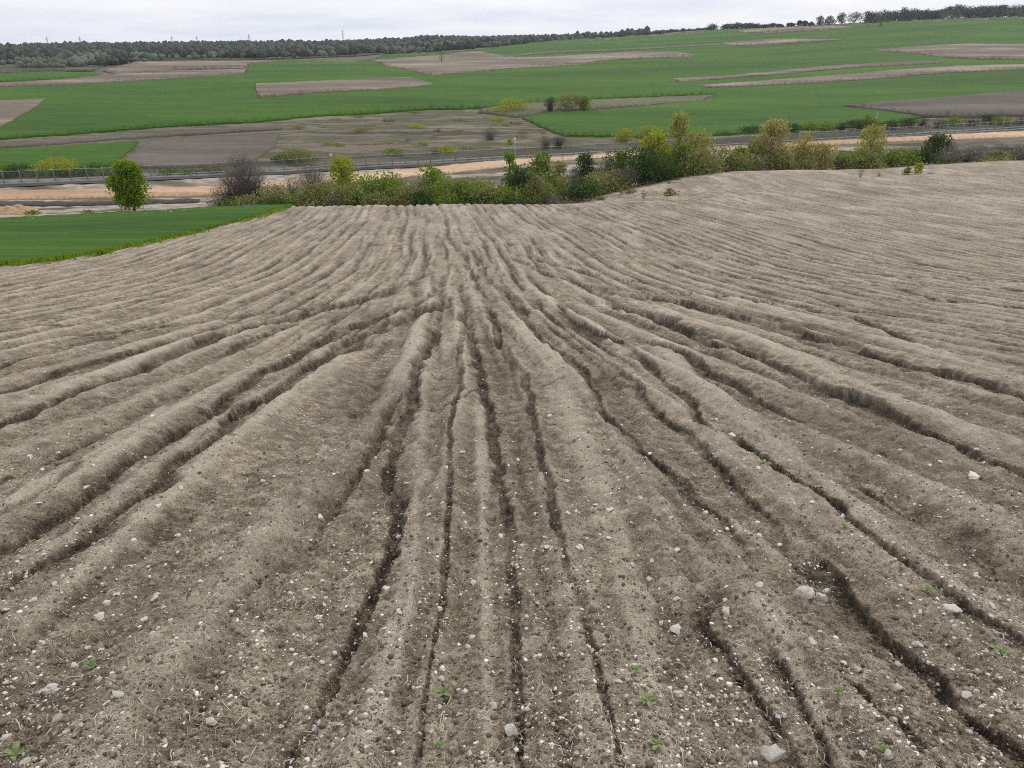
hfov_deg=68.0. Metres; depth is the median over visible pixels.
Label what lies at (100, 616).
stone
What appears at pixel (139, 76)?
tilled field
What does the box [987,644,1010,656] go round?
seedling
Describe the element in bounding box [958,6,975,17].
skyline tree
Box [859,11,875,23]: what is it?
skyline tree
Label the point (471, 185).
bush
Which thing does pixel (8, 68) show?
scrub ground
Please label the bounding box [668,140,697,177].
bush
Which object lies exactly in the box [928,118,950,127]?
hedge bush
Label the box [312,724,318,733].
stone
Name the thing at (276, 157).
shrub
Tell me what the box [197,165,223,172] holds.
shrub
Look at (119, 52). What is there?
woodland
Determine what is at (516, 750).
pebbles
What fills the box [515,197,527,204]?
shrub
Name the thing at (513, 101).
shrub
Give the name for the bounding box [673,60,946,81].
tilled field
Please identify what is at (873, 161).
bush
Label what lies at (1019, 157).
bush
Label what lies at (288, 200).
bush
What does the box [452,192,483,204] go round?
bush
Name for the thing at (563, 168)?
bush
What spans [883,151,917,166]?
bush
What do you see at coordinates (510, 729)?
stone
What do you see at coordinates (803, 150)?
tree
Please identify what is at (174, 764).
stone
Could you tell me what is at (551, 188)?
bush
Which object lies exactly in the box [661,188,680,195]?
shrub
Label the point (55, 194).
dirt road
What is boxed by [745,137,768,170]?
bush
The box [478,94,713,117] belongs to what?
rough grass
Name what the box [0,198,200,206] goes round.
ditch
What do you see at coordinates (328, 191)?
bush
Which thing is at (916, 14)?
skyline tree
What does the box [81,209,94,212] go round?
shrub
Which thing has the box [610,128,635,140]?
shrub
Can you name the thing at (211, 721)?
stone
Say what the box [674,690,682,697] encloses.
stone
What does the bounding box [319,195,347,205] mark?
bush
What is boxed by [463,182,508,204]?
bush
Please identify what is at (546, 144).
shrub
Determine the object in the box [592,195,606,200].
grass tuft
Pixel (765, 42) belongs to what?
tilled field
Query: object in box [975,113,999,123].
hedge bush
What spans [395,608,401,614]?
stone
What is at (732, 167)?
bush
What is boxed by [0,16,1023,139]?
wheat field
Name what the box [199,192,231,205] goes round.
bush
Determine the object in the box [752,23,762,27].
skyline tree
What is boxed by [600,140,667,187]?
bush
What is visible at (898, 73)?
tilled field
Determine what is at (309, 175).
bush
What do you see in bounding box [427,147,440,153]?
shrub
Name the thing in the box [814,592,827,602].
stone
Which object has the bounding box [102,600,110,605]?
stone
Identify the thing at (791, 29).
tilled field
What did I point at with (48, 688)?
stone
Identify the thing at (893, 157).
bush
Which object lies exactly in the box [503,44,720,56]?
field
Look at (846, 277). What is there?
ground
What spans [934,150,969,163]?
bush
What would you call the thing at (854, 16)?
skyline tree
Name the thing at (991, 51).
tilled field
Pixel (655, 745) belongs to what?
seedling
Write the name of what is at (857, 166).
bush
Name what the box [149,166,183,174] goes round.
shrub
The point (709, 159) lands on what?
bush
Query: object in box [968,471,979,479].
stone
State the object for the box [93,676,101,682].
stone
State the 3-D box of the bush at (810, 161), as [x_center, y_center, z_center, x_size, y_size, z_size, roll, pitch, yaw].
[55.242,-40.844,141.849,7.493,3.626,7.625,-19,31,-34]
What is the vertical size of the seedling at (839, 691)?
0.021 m
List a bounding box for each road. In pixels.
[0,126,1023,180]
[0,131,1023,200]
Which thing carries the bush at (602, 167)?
on the ground at (846, 277)
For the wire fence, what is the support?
on the ground at (846, 277)
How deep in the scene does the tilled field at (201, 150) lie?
196.81 m
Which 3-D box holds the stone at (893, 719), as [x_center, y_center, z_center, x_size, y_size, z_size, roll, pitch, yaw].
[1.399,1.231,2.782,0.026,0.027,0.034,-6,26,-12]
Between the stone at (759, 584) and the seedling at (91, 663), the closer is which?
the seedling at (91, 663)
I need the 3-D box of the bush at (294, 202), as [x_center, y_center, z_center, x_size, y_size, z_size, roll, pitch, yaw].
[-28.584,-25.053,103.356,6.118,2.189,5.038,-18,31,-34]
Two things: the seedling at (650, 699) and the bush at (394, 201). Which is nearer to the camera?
the seedling at (650, 699)
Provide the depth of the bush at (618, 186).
127.14 m
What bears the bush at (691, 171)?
on the ground at (846, 277)
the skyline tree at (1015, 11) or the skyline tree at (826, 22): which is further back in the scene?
the skyline tree at (826, 22)
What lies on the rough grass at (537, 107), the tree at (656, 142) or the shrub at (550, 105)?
the shrub at (550, 105)
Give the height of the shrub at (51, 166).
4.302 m
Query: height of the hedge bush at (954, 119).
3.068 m
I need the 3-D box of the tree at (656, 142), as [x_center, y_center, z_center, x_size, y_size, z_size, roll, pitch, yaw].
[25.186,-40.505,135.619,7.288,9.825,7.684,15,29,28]
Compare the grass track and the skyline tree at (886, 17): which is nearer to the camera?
the grass track
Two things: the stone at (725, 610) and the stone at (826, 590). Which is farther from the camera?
the stone at (826, 590)
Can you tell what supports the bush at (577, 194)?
on the ground at (846, 277)
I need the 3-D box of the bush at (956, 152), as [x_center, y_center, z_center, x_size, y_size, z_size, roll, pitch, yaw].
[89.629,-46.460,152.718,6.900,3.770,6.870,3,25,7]
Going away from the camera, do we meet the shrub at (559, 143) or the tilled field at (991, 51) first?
the shrub at (559, 143)
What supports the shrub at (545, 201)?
on the ground at (846, 277)
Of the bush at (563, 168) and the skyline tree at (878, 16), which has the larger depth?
the skyline tree at (878, 16)
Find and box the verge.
[0,129,1023,186]
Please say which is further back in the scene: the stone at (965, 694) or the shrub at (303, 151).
the shrub at (303, 151)
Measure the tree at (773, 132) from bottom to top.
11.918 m
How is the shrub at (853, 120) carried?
on the wheat field at (74, 109)
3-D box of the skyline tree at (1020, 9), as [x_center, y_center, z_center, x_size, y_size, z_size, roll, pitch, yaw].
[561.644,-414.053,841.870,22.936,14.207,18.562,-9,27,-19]
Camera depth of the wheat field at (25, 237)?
62.95 m
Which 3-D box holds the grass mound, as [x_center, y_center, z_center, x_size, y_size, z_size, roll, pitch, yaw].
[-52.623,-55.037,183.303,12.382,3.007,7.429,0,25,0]
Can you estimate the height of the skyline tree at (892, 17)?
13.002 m
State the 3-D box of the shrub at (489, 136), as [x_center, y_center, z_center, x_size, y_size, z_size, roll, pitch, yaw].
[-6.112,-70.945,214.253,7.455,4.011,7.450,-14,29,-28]
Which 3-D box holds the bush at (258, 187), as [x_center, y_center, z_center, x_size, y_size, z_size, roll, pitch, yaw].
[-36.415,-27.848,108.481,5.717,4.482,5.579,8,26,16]
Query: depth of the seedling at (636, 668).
3.10 m
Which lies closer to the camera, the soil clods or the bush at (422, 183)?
the soil clods
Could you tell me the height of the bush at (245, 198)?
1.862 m
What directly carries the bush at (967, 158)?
on the ground at (846, 277)
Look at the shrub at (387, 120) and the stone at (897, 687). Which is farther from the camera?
the shrub at (387, 120)
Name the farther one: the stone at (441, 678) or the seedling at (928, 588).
the seedling at (928, 588)
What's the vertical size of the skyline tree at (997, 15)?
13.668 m
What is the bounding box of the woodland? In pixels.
[0,26,713,66]
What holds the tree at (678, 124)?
on the ground at (846, 277)
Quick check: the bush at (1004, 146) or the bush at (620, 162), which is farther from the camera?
the bush at (1004, 146)
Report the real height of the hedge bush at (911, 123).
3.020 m
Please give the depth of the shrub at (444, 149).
195.05 m
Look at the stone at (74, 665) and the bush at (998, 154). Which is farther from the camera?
the bush at (998, 154)
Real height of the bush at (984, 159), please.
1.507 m
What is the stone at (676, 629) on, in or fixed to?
on the ground at (846, 277)
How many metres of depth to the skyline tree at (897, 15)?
833.43 m
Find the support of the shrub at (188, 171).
on the ground at (846, 277)
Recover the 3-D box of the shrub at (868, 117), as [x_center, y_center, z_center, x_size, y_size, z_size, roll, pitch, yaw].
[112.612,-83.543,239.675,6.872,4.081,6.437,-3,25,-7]
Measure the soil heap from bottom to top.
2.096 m
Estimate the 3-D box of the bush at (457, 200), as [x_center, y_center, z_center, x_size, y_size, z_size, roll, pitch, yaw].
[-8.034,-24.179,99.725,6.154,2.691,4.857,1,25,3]
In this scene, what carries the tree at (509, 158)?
on the ground at (846, 277)
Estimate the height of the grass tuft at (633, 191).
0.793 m
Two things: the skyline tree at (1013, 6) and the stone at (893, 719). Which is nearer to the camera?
the stone at (893, 719)
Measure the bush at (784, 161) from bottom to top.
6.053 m
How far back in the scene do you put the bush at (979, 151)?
154.00 m
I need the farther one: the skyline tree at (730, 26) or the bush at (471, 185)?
the skyline tree at (730, 26)
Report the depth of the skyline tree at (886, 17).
834.65 m
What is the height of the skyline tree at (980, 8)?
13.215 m
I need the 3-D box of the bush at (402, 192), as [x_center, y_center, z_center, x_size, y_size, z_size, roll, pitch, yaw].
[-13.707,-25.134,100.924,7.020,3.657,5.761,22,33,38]
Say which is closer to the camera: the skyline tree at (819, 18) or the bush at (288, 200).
the bush at (288, 200)
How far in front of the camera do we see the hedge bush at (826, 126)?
229.56 m
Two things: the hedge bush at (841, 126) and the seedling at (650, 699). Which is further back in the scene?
the hedge bush at (841, 126)
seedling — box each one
[2,741,24,760]
[82,657,96,668]
[432,684,452,696]
[433,740,445,747]
[631,665,641,672]
[635,693,656,707]
[650,737,663,749]
[833,686,843,695]
[874,744,891,759]
[921,582,937,591]
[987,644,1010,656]
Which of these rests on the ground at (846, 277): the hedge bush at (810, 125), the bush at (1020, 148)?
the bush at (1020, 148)
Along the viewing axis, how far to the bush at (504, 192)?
100.30 m
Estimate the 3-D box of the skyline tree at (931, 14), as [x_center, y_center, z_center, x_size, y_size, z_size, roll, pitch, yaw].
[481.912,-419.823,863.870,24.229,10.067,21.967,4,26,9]
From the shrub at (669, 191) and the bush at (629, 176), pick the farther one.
the bush at (629, 176)
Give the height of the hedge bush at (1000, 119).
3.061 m
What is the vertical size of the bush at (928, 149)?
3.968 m
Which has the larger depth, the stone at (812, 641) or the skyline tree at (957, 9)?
the skyline tree at (957, 9)
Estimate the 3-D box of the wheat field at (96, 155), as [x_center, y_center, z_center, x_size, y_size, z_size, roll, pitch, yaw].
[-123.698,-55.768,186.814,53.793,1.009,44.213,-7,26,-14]
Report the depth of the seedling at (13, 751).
2.62 m
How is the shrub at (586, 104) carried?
on the rough grass at (537, 107)
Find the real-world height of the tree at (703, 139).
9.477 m
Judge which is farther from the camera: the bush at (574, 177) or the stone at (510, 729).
the bush at (574, 177)
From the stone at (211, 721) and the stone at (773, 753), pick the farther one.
the stone at (211, 721)
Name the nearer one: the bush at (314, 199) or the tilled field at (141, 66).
the bush at (314, 199)
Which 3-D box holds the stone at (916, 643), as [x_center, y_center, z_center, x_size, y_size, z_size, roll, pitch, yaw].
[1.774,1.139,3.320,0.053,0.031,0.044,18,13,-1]
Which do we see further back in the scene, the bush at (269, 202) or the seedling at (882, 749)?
the bush at (269, 202)
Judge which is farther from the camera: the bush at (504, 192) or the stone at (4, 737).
the bush at (504, 192)
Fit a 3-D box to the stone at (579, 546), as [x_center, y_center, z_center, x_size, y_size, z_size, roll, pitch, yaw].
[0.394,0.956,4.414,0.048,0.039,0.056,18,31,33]
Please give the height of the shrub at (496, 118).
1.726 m
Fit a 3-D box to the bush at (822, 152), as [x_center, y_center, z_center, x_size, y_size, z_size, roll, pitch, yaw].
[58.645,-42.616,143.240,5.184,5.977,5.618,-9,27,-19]
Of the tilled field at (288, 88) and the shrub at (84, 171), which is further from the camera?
the tilled field at (288, 88)
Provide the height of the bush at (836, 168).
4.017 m
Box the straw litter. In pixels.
[0,367,1023,767]
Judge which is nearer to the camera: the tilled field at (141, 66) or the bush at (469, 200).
the bush at (469, 200)
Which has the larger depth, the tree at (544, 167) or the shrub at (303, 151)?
the shrub at (303, 151)
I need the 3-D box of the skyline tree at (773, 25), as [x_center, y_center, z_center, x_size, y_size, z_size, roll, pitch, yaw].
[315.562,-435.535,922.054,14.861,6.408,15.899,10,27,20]
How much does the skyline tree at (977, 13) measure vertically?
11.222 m
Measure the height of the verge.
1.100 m
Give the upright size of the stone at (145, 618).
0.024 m
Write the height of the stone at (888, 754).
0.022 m
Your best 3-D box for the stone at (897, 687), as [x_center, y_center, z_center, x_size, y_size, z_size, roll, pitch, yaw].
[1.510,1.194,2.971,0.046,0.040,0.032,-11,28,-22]
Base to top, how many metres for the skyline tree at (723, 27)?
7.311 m
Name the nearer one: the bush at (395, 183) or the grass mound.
the bush at (395, 183)
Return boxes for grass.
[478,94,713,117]
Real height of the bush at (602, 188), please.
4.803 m
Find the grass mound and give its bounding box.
[272,150,318,162]
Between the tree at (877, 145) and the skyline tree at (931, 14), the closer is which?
the tree at (877, 145)
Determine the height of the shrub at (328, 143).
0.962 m
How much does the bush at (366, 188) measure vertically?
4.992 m
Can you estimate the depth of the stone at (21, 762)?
2.53 m
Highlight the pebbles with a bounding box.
[0,342,1023,767]
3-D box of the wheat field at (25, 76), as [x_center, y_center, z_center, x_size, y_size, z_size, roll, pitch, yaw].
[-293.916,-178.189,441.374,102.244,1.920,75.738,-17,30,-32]
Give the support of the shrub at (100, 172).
on the ground at (846, 277)
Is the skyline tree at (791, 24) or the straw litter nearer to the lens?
the straw litter
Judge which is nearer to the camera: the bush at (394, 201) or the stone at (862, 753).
the stone at (862, 753)
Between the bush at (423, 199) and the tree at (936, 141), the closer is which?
the bush at (423, 199)
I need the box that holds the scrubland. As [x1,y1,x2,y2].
[0,33,614,67]
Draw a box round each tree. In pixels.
[101,157,155,210]
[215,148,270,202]
[325,153,359,195]
[415,162,449,201]
[503,139,517,201]
[528,151,561,192]
[636,129,672,166]
[665,110,697,160]
[684,127,719,167]
[706,23,718,29]
[720,24,728,29]
[726,22,738,28]
[733,22,743,28]
[740,23,753,28]
[751,117,792,166]
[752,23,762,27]
[767,23,777,27]
[786,22,795,26]
[787,130,816,166]
[815,16,823,24]
[823,15,836,24]
[837,12,847,23]
[847,12,862,22]
[853,120,888,162]
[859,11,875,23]
[864,10,887,22]
[873,9,894,22]
[888,10,901,21]
[891,10,911,20]
[907,8,924,20]
[919,8,937,19]
[921,130,957,158]
[923,10,943,18]
[937,5,963,18]
[937,6,949,18]
[952,4,961,18]
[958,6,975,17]
[964,7,983,17]
[973,5,988,17]
[979,5,1005,17]
[979,6,998,17]
[989,5,1003,16]
[1000,4,1020,16]
[1007,8,1021,15]
[1009,4,1023,16]
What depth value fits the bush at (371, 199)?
100.03 m
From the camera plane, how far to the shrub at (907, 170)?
118.02 m
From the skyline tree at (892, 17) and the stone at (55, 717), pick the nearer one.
the stone at (55, 717)
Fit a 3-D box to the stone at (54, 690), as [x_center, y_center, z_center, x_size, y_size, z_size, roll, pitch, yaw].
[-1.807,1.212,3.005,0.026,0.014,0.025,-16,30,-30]
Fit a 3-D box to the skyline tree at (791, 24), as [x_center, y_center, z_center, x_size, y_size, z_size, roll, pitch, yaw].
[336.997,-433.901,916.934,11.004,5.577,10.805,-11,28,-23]
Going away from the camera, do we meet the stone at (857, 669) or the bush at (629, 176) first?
the stone at (857, 669)
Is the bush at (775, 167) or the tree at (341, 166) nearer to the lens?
the tree at (341, 166)
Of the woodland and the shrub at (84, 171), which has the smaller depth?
the shrub at (84, 171)
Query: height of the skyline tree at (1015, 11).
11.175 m
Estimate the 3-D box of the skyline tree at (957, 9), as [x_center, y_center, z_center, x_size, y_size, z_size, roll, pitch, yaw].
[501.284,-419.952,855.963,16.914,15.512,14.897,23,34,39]
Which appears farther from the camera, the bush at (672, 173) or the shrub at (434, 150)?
the shrub at (434, 150)
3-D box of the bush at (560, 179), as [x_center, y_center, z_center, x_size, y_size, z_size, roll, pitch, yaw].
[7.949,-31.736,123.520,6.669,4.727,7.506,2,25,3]
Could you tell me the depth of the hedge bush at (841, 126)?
230.17 m
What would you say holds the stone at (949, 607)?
on the ground at (846, 277)
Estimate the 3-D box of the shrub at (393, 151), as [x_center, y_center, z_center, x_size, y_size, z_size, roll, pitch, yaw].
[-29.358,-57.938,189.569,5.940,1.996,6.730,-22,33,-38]
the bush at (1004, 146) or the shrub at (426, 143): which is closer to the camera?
the bush at (1004, 146)
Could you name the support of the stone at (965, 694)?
on the ground at (846, 277)
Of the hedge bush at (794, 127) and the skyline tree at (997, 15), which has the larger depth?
the skyline tree at (997, 15)
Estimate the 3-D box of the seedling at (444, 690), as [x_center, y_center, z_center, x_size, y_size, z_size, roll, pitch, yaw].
[-0.270,1.196,2.953,0.078,0.024,0.058,0,25,0]
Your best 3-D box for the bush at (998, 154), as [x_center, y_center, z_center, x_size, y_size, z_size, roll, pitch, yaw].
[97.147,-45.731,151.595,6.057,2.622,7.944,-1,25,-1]
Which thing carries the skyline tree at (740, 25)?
on the wheat field at (74, 109)
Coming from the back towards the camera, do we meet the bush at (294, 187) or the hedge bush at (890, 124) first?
the hedge bush at (890, 124)
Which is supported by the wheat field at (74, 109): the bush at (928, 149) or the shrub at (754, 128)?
the shrub at (754, 128)
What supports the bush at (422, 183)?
on the ground at (846, 277)
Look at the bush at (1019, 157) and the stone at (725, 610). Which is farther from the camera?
the bush at (1019, 157)
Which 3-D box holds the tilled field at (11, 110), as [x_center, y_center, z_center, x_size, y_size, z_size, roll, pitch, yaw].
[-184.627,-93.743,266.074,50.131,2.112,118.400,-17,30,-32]
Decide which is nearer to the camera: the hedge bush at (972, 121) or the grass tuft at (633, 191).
the grass tuft at (633, 191)
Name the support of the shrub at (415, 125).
on the ground at (846, 277)
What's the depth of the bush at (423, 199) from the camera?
98.48 m
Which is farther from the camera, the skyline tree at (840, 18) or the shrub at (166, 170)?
the skyline tree at (840, 18)
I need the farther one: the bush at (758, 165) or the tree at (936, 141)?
the tree at (936, 141)
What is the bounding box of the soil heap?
[0,204,46,214]
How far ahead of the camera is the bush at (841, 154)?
144.61 m
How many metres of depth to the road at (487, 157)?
181.30 m
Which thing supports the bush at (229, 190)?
on the ground at (846, 277)
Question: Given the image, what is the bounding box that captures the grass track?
[0,126,281,147]
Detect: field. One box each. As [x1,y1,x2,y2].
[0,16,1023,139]
[0,69,245,86]
[0,71,99,81]
[0,98,44,126]
[0,141,138,168]
[0,204,295,263]
[102,60,291,73]
[126,133,277,168]
[256,77,432,96]
[372,51,694,75]
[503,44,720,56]
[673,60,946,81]
[700,64,1023,87]
[722,39,843,45]
[740,26,853,33]
[843,90,1023,118]
[870,43,1023,59]
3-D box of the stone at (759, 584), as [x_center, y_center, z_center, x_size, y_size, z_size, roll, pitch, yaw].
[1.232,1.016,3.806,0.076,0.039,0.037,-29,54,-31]
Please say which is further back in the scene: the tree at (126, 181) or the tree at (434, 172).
the tree at (434, 172)
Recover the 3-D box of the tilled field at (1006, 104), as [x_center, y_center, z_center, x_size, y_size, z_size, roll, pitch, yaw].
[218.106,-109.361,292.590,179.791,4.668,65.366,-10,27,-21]
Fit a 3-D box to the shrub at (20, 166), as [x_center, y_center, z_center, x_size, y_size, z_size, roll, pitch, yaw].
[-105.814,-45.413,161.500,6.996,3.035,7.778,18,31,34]
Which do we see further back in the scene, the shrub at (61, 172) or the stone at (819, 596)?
the shrub at (61, 172)
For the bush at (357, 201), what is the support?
on the ground at (846, 277)
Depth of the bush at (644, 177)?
130.74 m
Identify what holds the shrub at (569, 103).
on the rough grass at (537, 107)
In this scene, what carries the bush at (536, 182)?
on the ground at (846, 277)
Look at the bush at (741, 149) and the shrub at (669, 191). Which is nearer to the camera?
the shrub at (669, 191)
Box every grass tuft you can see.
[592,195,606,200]
[624,188,637,194]
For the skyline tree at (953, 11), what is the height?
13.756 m
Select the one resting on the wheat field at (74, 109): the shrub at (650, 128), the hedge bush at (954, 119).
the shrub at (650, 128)
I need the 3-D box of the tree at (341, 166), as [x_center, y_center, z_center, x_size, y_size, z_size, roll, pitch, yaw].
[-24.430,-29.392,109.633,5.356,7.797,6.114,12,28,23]
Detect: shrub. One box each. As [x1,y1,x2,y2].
[0,163,31,178]
[18,167,56,178]
[22,210,41,215]
[26,155,88,177]
[49,169,73,176]
[70,167,104,176]
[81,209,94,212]
[87,168,114,176]
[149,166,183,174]
[172,166,202,174]
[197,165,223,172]
[263,155,292,162]
[273,148,322,165]
[320,142,335,145]
[348,128,370,132]
[379,117,395,121]
[382,148,408,156]
[408,124,427,128]
[410,142,428,145]
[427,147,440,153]
[433,145,458,152]
[479,126,501,139]
[485,97,531,111]
[487,116,510,120]
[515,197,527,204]
[534,193,553,204]
[538,136,551,148]
[543,96,557,110]
[548,192,559,203]
[549,134,568,147]
[554,91,583,110]
[576,95,592,109]
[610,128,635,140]
[635,124,663,139]
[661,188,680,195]
[737,124,761,133]
[845,119,865,124]
[858,112,877,123]
[902,165,911,174]
[911,162,923,173]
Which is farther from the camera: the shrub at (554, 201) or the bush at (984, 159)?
the bush at (984, 159)
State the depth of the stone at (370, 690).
2.86 m
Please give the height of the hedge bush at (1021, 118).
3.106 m
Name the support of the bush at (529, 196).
on the ground at (846, 277)
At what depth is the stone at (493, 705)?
2.88 m
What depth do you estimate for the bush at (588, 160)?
133.87 m
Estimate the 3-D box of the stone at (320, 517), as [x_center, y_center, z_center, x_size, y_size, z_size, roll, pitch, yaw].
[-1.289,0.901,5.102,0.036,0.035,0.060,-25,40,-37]
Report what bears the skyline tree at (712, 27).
on the wheat field at (74, 109)
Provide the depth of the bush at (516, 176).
109.05 m
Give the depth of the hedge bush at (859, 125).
230.37 m
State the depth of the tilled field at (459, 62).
581.83 m
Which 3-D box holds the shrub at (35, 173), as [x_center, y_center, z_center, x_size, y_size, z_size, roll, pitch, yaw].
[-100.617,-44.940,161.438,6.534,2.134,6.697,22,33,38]
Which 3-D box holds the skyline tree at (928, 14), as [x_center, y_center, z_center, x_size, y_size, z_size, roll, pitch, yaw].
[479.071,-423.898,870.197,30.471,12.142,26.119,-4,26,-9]
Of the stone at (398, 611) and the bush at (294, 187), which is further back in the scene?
the bush at (294, 187)
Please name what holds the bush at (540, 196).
on the ground at (846, 277)
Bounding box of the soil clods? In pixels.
[0,315,1023,767]
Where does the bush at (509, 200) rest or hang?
on the ground at (846, 277)
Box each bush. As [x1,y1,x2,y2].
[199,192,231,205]
[206,175,249,205]
[207,195,249,205]
[230,192,263,205]
[239,175,269,201]
[252,182,298,204]
[256,195,292,204]
[274,195,301,205]
[275,176,309,196]
[279,191,319,206]
[289,180,334,206]
[292,163,330,192]
[297,194,334,206]
[307,178,358,205]
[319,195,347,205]
[336,171,392,205]
[343,196,375,205]
[359,190,391,205]
[363,169,421,203]
[377,194,406,205]
[385,181,432,205]
[404,173,432,205]
[404,189,434,204]
[421,174,473,203]
[431,189,470,205]
[443,171,496,202]
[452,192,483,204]
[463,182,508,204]
[481,183,523,204]
[492,191,528,204]
[498,163,544,194]
[512,184,537,204]
[522,170,552,204]
[524,189,552,204]
[542,179,557,200]
[550,158,570,199]
[553,174,579,203]
[561,176,601,203]
[565,167,583,186]
[572,150,599,190]
[577,169,614,198]
[593,155,620,187]
[599,167,632,194]
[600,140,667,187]
[614,149,631,185]
[615,164,641,189]
[632,150,686,185]
[632,160,652,184]
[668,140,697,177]
[677,144,731,177]
[678,160,705,176]
[710,145,750,171]
[710,158,744,170]
[728,146,754,169]
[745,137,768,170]
[747,162,769,170]
[761,155,787,170]
[764,144,812,170]
[785,123,803,132]
[787,156,824,169]
[802,120,818,130]
[810,141,840,169]
[816,120,835,130]
[828,154,849,169]
[831,151,862,169]
[832,120,853,129]
[838,154,865,169]
[846,148,881,168]
[848,120,868,129]
[853,151,887,168]
[872,146,910,168]
[877,120,902,129]
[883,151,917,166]
[890,146,924,165]
[895,117,919,127]
[911,145,936,163]
[917,118,934,125]
[923,153,953,163]
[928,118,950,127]
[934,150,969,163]
[941,116,968,125]
[946,144,971,161]
[952,149,986,161]
[959,141,995,160]
[961,116,981,125]
[970,155,1003,161]
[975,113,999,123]
[980,149,1018,160]
[983,143,1015,158]
[990,116,1015,124]
[1002,144,1023,159]
[1005,149,1023,159]
[1013,115,1023,123]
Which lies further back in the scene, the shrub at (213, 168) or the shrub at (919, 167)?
the shrub at (213, 168)
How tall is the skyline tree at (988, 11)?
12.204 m
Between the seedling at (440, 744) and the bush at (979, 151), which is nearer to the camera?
the seedling at (440, 744)
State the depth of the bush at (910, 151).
148.83 m
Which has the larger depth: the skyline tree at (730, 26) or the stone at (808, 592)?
the skyline tree at (730, 26)
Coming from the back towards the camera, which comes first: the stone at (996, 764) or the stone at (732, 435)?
the stone at (732, 435)
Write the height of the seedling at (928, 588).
0.028 m
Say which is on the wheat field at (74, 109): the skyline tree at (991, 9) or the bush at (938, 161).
the skyline tree at (991, 9)
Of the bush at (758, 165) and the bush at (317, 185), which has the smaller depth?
the bush at (317, 185)
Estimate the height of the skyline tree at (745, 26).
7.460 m
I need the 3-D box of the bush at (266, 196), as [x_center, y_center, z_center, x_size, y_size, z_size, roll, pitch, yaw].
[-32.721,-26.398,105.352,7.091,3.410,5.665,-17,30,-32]
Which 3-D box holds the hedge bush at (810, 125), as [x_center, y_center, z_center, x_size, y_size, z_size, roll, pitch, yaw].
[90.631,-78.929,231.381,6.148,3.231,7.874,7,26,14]
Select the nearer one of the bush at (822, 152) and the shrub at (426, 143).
the bush at (822, 152)
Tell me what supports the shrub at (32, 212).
on the ground at (846, 277)
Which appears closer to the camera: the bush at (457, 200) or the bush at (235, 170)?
the bush at (457, 200)
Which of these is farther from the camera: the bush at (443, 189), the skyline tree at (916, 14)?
the skyline tree at (916, 14)
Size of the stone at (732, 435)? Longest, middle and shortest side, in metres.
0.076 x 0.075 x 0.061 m
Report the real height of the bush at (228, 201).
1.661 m
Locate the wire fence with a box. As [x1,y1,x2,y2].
[0,120,1023,184]
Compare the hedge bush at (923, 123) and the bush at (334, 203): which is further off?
the hedge bush at (923, 123)
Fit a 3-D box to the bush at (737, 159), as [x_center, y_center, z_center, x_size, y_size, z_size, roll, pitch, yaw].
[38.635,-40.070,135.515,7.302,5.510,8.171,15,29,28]
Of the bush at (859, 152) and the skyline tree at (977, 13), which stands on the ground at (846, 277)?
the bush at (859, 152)
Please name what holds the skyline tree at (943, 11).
on the wheat field at (74, 109)
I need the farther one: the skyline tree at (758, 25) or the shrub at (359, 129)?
the skyline tree at (758, 25)
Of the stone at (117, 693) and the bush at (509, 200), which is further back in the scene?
the bush at (509, 200)
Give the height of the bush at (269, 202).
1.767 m
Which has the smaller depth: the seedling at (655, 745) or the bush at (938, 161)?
the seedling at (655, 745)
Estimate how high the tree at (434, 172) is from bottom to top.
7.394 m
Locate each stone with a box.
[0,733,11,741]
[18,757,30,765]
[41,683,58,694]
[51,688,58,693]
[52,712,61,721]
[71,663,78,668]
[93,612,103,619]
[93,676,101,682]
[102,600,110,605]
[111,690,124,698]
[140,616,147,621]
[171,760,181,767]
[206,717,216,725]
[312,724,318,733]
[318,514,323,520]
[366,688,374,693]
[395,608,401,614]
[439,675,444,681]
[490,702,496,709]
[504,723,518,735]
[576,544,583,550]
[670,624,680,634]
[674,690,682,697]
[722,606,728,616]
[728,432,735,438]
[755,581,762,586]
[760,744,786,762]
[796,585,814,598]
[807,637,817,647]
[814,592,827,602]
[822,588,830,593]
[854,666,861,672]
[859,750,865,757]
[884,748,892,759]
[889,716,897,722]
[892,683,904,691]
[911,641,923,647]
[943,604,962,613]
[961,691,971,698]
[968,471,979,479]
[993,761,1000,766]
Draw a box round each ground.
[0,17,1023,767]
[0,32,665,72]

